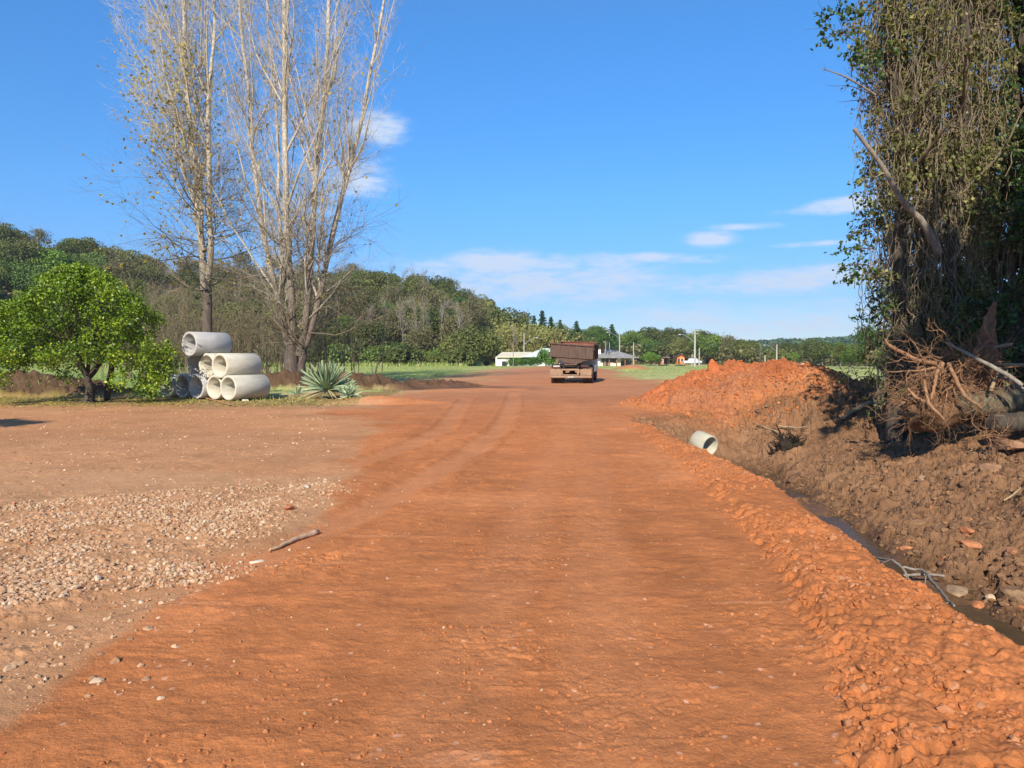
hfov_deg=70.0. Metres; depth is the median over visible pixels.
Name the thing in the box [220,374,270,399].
concrete pipe
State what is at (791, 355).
tree
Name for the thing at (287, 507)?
rock
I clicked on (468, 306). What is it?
thin tree
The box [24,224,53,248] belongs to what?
thin tree
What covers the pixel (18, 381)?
soil heap
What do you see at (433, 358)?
shrub
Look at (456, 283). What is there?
thin tree
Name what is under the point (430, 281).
broadleaf tree
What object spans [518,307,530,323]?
thin tree
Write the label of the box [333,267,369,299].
broadleaf tree
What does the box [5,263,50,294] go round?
broadleaf tree
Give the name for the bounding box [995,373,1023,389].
long branch
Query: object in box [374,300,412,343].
thin tree
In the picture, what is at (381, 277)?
broadleaf tree
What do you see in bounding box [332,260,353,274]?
thin tree
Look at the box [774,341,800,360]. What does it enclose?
broadleaf tree
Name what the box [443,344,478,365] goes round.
shrub
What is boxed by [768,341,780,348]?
thin tree
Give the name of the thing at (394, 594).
dirt road
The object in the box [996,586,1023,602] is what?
boulder
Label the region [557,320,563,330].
conifer
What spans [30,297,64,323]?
broadleaf tree
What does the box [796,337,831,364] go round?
broadleaf tree
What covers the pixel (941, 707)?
red clods
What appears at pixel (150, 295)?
thin tree
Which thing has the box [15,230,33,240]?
broadleaf tree
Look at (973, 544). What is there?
rock
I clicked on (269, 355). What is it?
thicket
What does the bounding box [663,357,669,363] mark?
shed
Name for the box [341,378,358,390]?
agave
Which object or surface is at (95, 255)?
broadleaf tree
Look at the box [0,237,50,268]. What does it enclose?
broadleaf tree
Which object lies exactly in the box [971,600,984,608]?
rock
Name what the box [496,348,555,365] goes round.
house
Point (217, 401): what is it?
plank
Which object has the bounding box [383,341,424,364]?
shrub
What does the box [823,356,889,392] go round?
brush
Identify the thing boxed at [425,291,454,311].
broadleaf tree
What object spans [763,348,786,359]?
broadleaf tree
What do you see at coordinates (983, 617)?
ditch water
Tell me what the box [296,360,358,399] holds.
agave
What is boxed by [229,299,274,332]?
broadleaf tree
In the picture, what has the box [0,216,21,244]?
broadleaf tree
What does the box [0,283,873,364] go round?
hillside
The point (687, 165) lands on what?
sky
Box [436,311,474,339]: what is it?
thin tree
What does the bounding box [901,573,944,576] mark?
branch
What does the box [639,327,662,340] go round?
broadleaf tree
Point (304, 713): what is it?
stone chips
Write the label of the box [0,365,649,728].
ground
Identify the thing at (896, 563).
branch
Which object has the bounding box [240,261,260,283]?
thin tree
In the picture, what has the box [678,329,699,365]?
lamp post
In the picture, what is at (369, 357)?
shrub
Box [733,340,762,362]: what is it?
broadleaf tree
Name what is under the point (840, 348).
tree
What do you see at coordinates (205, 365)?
concrete pipe
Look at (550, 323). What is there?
conifer
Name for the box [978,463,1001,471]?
rock
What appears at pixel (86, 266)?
broadleaf tree
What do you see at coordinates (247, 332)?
broadleaf tree
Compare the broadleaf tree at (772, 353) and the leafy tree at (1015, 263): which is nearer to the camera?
the leafy tree at (1015, 263)
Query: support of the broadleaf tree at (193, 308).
on the hillside
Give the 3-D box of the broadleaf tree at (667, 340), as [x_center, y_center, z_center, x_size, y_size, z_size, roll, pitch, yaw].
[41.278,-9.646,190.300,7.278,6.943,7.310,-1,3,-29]
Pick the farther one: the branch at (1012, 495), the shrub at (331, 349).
the shrub at (331, 349)
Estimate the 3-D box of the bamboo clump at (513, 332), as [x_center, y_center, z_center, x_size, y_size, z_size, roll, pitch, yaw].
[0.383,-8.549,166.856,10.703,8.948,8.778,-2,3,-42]
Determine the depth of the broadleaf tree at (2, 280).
131.44 m
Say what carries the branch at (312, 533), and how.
on the dirt road
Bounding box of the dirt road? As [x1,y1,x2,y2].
[0,366,1023,767]
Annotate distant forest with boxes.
[735,321,1017,346]
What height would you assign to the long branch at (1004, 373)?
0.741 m
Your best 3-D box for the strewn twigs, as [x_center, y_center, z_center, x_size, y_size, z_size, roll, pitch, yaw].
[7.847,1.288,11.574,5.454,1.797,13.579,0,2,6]
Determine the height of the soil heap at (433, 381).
0.423 m
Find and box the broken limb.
[840,401,880,419]
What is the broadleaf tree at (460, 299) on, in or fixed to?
on the hillside
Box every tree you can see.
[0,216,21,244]
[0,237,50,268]
[0,256,30,294]
[0,260,184,402]
[0,261,9,290]
[0,285,4,304]
[3,316,62,360]
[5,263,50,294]
[13,239,42,249]
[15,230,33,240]
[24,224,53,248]
[24,270,69,296]
[25,248,70,269]
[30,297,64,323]
[42,244,72,259]
[46,241,80,255]
[50,297,121,353]
[54,0,326,331]
[55,260,106,290]
[65,235,106,257]
[67,253,106,268]
[76,251,113,274]
[91,310,159,357]
[98,245,123,262]
[105,248,145,281]
[114,250,158,269]
[118,274,155,296]
[120,263,167,288]
[136,289,162,301]
[142,294,201,336]
[144,0,445,374]
[148,279,166,296]
[154,257,167,273]
[162,269,199,291]
[163,286,190,298]
[167,293,202,316]
[168,253,199,273]
[180,283,214,300]
[188,298,220,314]
[190,312,229,332]
[196,252,227,282]
[211,284,231,302]
[212,285,233,304]
[216,262,249,300]
[223,323,268,347]
[226,246,254,267]
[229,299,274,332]
[231,265,244,299]
[236,270,281,303]
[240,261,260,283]
[242,282,270,300]
[250,265,269,282]
[255,304,309,341]
[262,290,297,309]
[263,253,285,275]
[281,277,315,291]
[282,280,315,307]
[292,257,314,278]
[295,279,337,321]
[296,307,322,324]
[312,322,348,344]
[314,271,340,282]
[324,275,354,314]
[328,296,351,320]
[330,315,358,343]
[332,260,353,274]
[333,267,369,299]
[339,282,383,320]
[341,260,364,271]
[344,320,393,342]
[345,269,391,292]
[356,286,382,301]
[359,301,394,320]
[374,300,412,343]
[376,279,404,304]
[379,282,417,302]
[384,299,427,325]
[385,272,405,286]
[395,295,408,335]
[402,318,439,348]
[403,276,436,298]
[404,273,439,293]
[405,296,418,345]
[407,290,432,311]
[410,273,446,311]
[413,306,461,345]
[418,299,430,351]
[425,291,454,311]
[433,332,475,360]
[434,275,458,295]
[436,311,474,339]
[437,296,452,340]
[443,288,485,307]
[445,301,473,323]
[447,273,463,289]
[451,296,469,308]
[451,323,503,365]
[453,289,485,321]
[453,301,464,333]
[464,301,493,326]
[474,321,493,331]
[477,294,492,305]
[477,297,495,308]
[480,304,535,330]
[510,323,517,363]
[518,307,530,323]
[548,328,587,347]
[574,337,595,341]
[580,329,594,340]
[587,325,607,337]
[592,329,617,347]
[596,335,616,365]
[617,328,648,354]
[637,339,664,361]
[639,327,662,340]
[640,351,662,365]
[656,335,679,358]
[657,327,686,339]
[666,337,691,354]
[686,329,710,340]
[689,332,721,363]
[703,332,728,357]
[720,332,737,357]
[725,339,752,359]
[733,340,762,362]
[758,346,773,358]
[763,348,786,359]
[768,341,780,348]
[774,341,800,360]
[784,351,799,361]
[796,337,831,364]
[806,0,1023,443]
[814,349,831,364]
[827,342,839,360]
[831,343,848,366]
[838,348,863,367]
[849,70,1023,382]
[850,324,884,367]
[861,350,886,368]
[881,0,1023,386]
[908,0,1023,362]
[908,187,1023,386]
[958,97,1023,384]
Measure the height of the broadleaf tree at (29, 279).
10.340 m
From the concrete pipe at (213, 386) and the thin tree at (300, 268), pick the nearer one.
the concrete pipe at (213, 386)
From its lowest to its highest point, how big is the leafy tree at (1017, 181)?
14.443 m
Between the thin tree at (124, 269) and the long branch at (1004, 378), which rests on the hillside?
the thin tree at (124, 269)
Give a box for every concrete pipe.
[160,373,189,396]
[175,374,191,397]
[182,332,231,355]
[188,356,200,375]
[189,374,210,398]
[199,353,217,377]
[206,375,223,398]
[212,353,261,377]
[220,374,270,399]
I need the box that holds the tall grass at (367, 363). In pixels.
[0,357,467,368]
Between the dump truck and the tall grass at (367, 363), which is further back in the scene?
the tall grass at (367, 363)
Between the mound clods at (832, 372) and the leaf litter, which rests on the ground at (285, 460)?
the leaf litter
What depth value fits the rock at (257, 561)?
5.74 m
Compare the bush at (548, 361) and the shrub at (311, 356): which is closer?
the shrub at (311, 356)
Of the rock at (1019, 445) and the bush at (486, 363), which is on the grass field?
the bush at (486, 363)
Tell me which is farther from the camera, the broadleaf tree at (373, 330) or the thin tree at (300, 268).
the thin tree at (300, 268)
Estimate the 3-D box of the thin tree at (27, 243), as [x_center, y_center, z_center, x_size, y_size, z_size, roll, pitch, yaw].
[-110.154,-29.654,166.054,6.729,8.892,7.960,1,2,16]
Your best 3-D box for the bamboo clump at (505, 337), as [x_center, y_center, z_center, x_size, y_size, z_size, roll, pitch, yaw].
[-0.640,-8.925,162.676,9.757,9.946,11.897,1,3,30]
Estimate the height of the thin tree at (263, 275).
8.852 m
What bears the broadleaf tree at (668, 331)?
on the hillside
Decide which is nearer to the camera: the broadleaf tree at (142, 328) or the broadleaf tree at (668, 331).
the broadleaf tree at (142, 328)
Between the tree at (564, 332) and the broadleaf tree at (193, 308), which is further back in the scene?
the tree at (564, 332)
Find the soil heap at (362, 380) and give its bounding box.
[303,371,409,387]
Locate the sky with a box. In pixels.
[0,0,1022,340]
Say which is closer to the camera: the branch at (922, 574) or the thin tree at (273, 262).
the branch at (922, 574)
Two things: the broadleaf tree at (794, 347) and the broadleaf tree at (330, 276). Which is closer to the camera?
the broadleaf tree at (794, 347)
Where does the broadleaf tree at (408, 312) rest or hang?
on the hillside
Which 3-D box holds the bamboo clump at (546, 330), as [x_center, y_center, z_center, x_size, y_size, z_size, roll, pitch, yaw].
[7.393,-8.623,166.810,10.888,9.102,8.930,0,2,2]
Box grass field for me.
[2,361,1010,395]
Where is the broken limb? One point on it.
(856, 409)
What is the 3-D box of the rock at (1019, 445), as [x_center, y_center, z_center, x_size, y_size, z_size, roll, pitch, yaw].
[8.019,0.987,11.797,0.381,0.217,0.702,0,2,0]
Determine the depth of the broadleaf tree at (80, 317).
112.02 m
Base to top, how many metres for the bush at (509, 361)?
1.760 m
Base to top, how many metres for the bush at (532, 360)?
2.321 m
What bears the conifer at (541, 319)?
on the hillside
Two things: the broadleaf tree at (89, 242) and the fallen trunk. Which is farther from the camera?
the broadleaf tree at (89, 242)
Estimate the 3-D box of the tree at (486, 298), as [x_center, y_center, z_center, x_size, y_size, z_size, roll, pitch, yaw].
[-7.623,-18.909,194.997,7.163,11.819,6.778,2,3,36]
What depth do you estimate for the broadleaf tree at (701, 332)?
191.44 m
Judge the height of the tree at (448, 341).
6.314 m
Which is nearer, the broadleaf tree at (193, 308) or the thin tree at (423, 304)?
the broadleaf tree at (193, 308)
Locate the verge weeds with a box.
[0,374,404,402]
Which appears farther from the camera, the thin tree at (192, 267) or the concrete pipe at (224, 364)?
the thin tree at (192, 267)
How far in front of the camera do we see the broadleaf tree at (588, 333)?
204.87 m
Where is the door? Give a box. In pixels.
[603,358,608,365]
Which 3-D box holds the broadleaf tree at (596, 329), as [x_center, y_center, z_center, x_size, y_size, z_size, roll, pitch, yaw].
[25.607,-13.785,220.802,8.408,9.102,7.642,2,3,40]
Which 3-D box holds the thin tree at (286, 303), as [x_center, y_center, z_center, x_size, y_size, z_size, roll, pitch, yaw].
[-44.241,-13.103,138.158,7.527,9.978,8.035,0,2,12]
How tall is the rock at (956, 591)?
0.086 m
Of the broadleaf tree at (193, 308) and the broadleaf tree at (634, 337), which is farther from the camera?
the broadleaf tree at (634, 337)
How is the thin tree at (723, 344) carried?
on the hillside
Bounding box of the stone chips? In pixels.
[97,433,697,764]
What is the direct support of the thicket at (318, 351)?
on the grass field
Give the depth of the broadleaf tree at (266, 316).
124.31 m
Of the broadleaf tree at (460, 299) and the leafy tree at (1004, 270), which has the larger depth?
the broadleaf tree at (460, 299)
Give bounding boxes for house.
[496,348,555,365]
[598,349,638,365]
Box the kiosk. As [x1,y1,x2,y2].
[673,354,686,363]
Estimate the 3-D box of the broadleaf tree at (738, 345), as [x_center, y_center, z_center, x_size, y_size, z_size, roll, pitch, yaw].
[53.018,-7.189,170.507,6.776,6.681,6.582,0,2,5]
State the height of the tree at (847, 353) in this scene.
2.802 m
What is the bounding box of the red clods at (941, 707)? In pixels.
[629,422,1023,767]
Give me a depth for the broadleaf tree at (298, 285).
168.89 m
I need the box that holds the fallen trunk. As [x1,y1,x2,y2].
[952,382,1023,416]
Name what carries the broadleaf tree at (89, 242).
on the hillside
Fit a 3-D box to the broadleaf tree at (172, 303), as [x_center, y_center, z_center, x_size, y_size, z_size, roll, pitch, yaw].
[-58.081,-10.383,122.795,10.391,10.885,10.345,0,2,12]
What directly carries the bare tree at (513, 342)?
on the grass field
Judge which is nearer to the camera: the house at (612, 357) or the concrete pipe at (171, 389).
the concrete pipe at (171, 389)
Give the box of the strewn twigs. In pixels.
[754,393,1023,597]
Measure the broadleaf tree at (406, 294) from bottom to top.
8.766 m
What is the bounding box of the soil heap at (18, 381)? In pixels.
[0,369,135,393]
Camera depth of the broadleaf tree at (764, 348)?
185.62 m
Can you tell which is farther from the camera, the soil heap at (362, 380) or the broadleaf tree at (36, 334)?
the broadleaf tree at (36, 334)
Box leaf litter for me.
[0,374,379,407]
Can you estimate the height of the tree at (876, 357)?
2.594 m
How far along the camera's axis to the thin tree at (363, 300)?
140.97 m
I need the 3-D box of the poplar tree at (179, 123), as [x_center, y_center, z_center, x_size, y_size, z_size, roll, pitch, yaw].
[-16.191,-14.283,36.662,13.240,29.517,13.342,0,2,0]
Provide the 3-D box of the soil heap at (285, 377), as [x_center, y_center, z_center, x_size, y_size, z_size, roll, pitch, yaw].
[-11.125,-0.250,35.105,3.452,0.970,2.325,0,2,0]
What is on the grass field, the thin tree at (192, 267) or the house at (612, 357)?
the house at (612, 357)
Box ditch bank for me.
[631,380,1023,637]
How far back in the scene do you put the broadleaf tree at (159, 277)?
166.18 m
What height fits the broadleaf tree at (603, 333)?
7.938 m
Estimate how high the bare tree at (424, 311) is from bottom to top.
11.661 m
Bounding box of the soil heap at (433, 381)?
[404,378,472,384]
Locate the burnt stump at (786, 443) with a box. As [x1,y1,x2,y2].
[766,424,806,454]
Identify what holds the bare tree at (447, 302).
on the hillside
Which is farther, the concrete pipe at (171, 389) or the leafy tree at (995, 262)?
the concrete pipe at (171, 389)
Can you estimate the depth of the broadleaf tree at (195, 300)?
140.08 m
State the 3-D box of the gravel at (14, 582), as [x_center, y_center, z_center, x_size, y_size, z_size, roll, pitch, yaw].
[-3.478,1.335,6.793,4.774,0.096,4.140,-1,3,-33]
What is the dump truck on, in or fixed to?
on the dirt road
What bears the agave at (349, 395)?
on the ground at (285, 460)
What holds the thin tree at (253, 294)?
on the hillside
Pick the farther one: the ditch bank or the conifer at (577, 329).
the conifer at (577, 329)
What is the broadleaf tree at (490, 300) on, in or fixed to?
on the hillside
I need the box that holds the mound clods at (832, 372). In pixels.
[793,361,886,399]
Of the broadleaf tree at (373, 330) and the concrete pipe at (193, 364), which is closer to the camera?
the concrete pipe at (193, 364)
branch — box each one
[269,529,319,550]
[779,422,806,428]
[876,557,908,578]
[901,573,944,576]
[903,566,954,606]
[947,342,1023,386]
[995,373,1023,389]
[996,363,1023,365]
[1004,487,1020,500]
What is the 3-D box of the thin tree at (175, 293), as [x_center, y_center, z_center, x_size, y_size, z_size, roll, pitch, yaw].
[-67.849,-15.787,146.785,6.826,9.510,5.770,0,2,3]
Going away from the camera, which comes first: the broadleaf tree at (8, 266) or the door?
the broadleaf tree at (8, 266)
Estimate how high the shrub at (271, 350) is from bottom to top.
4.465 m
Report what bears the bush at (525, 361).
on the grass field
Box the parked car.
[683,358,701,364]
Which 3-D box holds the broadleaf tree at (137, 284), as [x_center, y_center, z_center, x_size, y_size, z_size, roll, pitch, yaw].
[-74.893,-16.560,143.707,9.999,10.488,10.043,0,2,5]
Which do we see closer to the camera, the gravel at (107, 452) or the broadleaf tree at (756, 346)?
the gravel at (107, 452)
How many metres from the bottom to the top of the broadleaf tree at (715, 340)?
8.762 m
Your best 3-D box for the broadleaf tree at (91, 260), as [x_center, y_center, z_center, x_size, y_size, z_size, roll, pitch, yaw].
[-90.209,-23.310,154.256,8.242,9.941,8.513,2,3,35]
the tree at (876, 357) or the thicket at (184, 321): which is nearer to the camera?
the thicket at (184, 321)
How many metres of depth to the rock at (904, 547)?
9.44 m
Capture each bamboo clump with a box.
[487,321,544,351]
[493,323,530,352]
[495,327,527,349]
[516,323,544,336]
[518,324,561,351]
[527,328,563,343]
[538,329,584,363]
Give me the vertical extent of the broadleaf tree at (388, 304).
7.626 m
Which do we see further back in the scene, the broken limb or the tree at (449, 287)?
the tree at (449, 287)
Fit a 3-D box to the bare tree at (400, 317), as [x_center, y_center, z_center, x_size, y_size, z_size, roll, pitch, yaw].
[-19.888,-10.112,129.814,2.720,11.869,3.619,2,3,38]
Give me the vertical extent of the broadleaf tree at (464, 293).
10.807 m
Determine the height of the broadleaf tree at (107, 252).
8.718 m
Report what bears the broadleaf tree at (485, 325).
on the hillside
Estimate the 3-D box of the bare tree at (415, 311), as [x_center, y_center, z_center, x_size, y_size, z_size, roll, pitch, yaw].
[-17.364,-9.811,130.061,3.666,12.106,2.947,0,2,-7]
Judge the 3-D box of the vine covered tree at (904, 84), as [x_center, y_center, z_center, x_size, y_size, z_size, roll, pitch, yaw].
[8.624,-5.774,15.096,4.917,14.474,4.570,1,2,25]
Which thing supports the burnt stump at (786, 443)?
on the ditch bank
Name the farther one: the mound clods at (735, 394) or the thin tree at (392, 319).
the thin tree at (392, 319)
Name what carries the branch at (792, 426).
on the ditch bank
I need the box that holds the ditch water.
[756,473,1023,645]
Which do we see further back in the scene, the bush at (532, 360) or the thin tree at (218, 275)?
the thin tree at (218, 275)
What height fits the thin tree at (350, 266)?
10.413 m
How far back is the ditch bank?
12.37 m
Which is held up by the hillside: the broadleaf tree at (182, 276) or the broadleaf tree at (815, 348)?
the broadleaf tree at (182, 276)
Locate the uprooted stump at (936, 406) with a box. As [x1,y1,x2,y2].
[861,301,1023,462]
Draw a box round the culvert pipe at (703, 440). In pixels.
[689,431,717,454]
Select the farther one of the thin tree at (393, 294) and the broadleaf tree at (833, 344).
the broadleaf tree at (833, 344)
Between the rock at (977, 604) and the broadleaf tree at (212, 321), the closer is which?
the rock at (977, 604)
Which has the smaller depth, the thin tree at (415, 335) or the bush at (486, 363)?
the thin tree at (415, 335)
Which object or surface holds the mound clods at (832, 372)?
on the ditch bank
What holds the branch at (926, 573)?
on the ditch bank
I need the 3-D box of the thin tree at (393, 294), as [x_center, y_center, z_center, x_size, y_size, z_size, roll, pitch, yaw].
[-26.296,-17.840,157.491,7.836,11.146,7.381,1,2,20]
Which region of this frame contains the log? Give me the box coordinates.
[986,411,1023,432]
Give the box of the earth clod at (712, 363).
[707,359,716,368]
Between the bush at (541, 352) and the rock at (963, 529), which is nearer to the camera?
the rock at (963, 529)
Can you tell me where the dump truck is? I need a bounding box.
[549,341,603,382]
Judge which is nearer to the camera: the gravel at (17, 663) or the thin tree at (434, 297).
the gravel at (17, 663)
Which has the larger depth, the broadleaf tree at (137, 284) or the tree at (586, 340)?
the tree at (586, 340)
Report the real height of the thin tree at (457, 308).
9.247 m
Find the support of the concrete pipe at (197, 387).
on the ground at (285, 460)
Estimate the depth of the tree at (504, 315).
184.07 m
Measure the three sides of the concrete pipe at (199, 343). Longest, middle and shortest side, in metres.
1.500 x 0.880 x 0.880 m
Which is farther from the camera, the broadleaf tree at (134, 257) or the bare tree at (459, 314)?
the broadleaf tree at (134, 257)
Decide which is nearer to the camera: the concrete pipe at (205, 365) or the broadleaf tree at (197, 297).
the concrete pipe at (205, 365)
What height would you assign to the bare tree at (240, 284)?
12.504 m
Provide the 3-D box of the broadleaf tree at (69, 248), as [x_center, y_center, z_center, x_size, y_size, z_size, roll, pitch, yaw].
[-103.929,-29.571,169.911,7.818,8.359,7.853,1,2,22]
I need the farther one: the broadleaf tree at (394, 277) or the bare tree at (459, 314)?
the broadleaf tree at (394, 277)
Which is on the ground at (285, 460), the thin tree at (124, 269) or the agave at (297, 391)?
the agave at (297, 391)
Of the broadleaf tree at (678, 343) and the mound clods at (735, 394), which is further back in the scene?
the broadleaf tree at (678, 343)
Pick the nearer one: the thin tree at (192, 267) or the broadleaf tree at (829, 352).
the broadleaf tree at (829, 352)
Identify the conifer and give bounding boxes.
[530,315,536,330]
[535,310,547,329]
[546,315,554,330]
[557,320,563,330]
[571,320,582,339]
[603,324,622,358]
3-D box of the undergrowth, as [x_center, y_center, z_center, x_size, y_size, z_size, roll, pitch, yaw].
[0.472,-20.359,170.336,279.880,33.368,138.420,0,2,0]
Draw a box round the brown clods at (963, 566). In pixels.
[727,375,1023,630]
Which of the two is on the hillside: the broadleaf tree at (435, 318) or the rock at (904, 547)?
the broadleaf tree at (435, 318)
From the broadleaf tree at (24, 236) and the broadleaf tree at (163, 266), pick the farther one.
the broadleaf tree at (163, 266)
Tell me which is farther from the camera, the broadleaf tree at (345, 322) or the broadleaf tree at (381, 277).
the broadleaf tree at (381, 277)
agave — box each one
[288,384,304,396]
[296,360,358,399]
[338,385,361,398]
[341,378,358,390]
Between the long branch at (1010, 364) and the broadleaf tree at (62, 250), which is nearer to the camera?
the long branch at (1010, 364)
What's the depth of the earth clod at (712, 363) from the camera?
22.54 m
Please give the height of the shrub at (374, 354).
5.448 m
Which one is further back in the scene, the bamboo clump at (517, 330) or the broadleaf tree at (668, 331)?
the broadleaf tree at (668, 331)
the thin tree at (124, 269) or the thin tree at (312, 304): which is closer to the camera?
the thin tree at (312, 304)
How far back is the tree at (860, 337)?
91.53 m
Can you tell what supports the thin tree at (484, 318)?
on the hillside
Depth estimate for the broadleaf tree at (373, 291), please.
167.74 m
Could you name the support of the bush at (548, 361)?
on the grass field
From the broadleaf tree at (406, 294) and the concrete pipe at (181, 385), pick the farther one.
the broadleaf tree at (406, 294)
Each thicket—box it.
[79,264,220,377]
[100,264,277,378]
[155,275,297,372]
[157,271,339,374]
[245,285,401,376]
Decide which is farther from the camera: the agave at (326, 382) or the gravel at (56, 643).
the agave at (326, 382)
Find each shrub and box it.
[255,341,281,357]
[306,347,321,362]
[320,340,361,362]
[345,336,369,360]
[359,341,390,363]
[359,346,386,362]
[379,341,409,362]
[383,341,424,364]
[421,353,443,364]
[424,347,446,362]
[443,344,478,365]
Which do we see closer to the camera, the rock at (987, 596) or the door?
the rock at (987, 596)
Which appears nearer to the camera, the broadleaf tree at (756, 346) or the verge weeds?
the verge weeds
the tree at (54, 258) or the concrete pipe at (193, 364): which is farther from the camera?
the tree at (54, 258)
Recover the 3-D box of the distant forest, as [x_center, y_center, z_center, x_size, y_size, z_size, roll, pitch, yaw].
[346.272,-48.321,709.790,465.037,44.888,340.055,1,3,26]
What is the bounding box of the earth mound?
[624,358,877,413]
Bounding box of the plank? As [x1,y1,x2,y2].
[205,397,230,404]
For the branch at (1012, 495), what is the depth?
10.04 m
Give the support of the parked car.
on the grass field
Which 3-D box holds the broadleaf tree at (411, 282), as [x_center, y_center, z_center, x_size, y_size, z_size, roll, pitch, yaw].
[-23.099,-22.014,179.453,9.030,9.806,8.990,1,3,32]
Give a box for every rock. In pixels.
[249,559,265,563]
[284,505,294,509]
[899,546,912,549]
[917,475,925,480]
[946,585,967,596]
[955,540,981,548]
[959,526,974,533]
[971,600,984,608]
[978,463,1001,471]
[984,594,995,599]
[987,439,1023,450]
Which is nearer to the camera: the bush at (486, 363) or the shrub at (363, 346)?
the shrub at (363, 346)
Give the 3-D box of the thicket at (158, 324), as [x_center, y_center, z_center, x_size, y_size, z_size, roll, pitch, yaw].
[-25.516,-4.561,51.922,8.791,8.315,7.663,1,3,31]
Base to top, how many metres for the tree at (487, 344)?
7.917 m
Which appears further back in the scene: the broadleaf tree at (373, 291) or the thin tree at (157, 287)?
the broadleaf tree at (373, 291)
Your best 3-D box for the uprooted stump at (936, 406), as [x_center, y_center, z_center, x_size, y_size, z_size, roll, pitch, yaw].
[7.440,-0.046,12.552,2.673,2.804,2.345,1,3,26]
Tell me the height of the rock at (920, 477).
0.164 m
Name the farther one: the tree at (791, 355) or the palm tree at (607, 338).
the tree at (791, 355)
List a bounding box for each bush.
[483,360,490,365]
[505,359,512,365]
[512,358,523,365]
[521,358,530,365]
[527,356,540,364]
[536,348,551,365]
[543,353,556,365]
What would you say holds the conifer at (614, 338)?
on the hillside
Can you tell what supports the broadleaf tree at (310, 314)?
on the hillside
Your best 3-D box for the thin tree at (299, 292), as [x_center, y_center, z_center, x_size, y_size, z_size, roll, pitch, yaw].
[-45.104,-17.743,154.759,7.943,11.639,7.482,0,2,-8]
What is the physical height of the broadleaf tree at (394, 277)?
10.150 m
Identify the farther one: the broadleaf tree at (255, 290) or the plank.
the broadleaf tree at (255, 290)
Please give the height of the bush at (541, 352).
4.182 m
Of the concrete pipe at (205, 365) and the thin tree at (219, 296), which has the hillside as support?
the thin tree at (219, 296)
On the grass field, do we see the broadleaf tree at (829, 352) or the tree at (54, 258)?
the broadleaf tree at (829, 352)
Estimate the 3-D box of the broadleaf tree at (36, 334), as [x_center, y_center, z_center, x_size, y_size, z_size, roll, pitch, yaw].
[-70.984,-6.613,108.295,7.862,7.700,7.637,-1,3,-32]
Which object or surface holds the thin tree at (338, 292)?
on the hillside
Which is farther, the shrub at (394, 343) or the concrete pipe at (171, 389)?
the shrub at (394, 343)
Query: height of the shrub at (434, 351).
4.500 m
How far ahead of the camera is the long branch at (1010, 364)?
12.39 m
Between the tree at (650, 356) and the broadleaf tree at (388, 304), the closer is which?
the broadleaf tree at (388, 304)
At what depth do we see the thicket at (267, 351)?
47.86 m
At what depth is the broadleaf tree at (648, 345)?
181.34 m
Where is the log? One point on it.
(1016, 425)
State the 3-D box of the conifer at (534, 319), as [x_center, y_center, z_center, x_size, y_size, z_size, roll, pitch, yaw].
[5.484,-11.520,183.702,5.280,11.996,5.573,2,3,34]
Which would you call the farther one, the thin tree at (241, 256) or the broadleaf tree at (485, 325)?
the thin tree at (241, 256)
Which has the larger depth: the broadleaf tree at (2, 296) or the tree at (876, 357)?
the broadleaf tree at (2, 296)
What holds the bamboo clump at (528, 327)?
on the grass field
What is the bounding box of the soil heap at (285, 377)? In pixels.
[264,369,312,387]
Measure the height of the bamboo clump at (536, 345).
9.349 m
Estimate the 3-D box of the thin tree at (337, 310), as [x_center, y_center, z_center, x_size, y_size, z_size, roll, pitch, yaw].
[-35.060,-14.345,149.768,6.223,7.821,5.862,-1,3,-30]
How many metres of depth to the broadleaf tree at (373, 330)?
128.10 m
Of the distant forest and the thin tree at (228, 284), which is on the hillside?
the thin tree at (228, 284)
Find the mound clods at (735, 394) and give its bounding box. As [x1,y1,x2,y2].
[619,358,859,428]
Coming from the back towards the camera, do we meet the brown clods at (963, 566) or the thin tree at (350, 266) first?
the thin tree at (350, 266)
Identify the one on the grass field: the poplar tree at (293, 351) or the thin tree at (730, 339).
the poplar tree at (293, 351)
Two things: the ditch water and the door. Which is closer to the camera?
the ditch water
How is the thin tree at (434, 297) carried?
on the hillside
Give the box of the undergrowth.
[0,240,1009,366]
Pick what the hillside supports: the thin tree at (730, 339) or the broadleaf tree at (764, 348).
the thin tree at (730, 339)
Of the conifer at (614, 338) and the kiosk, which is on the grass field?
the kiosk
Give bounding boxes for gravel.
[0,437,410,767]
[0,453,375,683]
[0,481,357,606]
[1,401,329,472]
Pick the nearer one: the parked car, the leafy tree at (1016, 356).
the leafy tree at (1016, 356)
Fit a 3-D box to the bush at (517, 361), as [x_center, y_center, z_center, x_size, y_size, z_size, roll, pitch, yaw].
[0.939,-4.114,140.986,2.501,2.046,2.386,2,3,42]
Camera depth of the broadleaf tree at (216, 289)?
165.41 m
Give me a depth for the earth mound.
20.48 m

